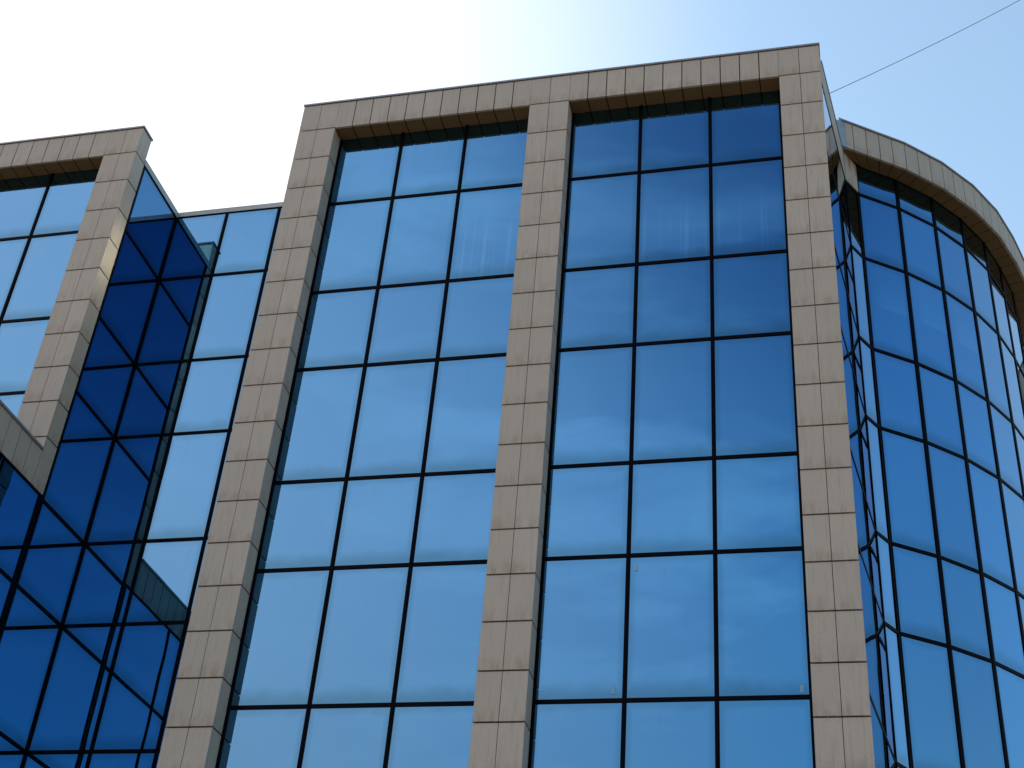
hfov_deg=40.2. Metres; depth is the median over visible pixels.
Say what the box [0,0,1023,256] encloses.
sky
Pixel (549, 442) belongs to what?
office block
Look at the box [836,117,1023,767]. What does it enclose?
round tower
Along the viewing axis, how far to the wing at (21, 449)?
19.83 m
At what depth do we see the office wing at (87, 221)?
22.60 m
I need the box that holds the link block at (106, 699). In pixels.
[22,202,282,767]
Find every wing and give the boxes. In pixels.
[0,125,177,767]
[0,400,51,632]
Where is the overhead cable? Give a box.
[831,0,1019,92]
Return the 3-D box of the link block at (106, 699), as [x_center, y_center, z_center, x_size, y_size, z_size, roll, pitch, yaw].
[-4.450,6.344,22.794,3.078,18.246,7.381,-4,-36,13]
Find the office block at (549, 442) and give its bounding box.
[157,42,896,767]
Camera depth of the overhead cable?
23.86 m

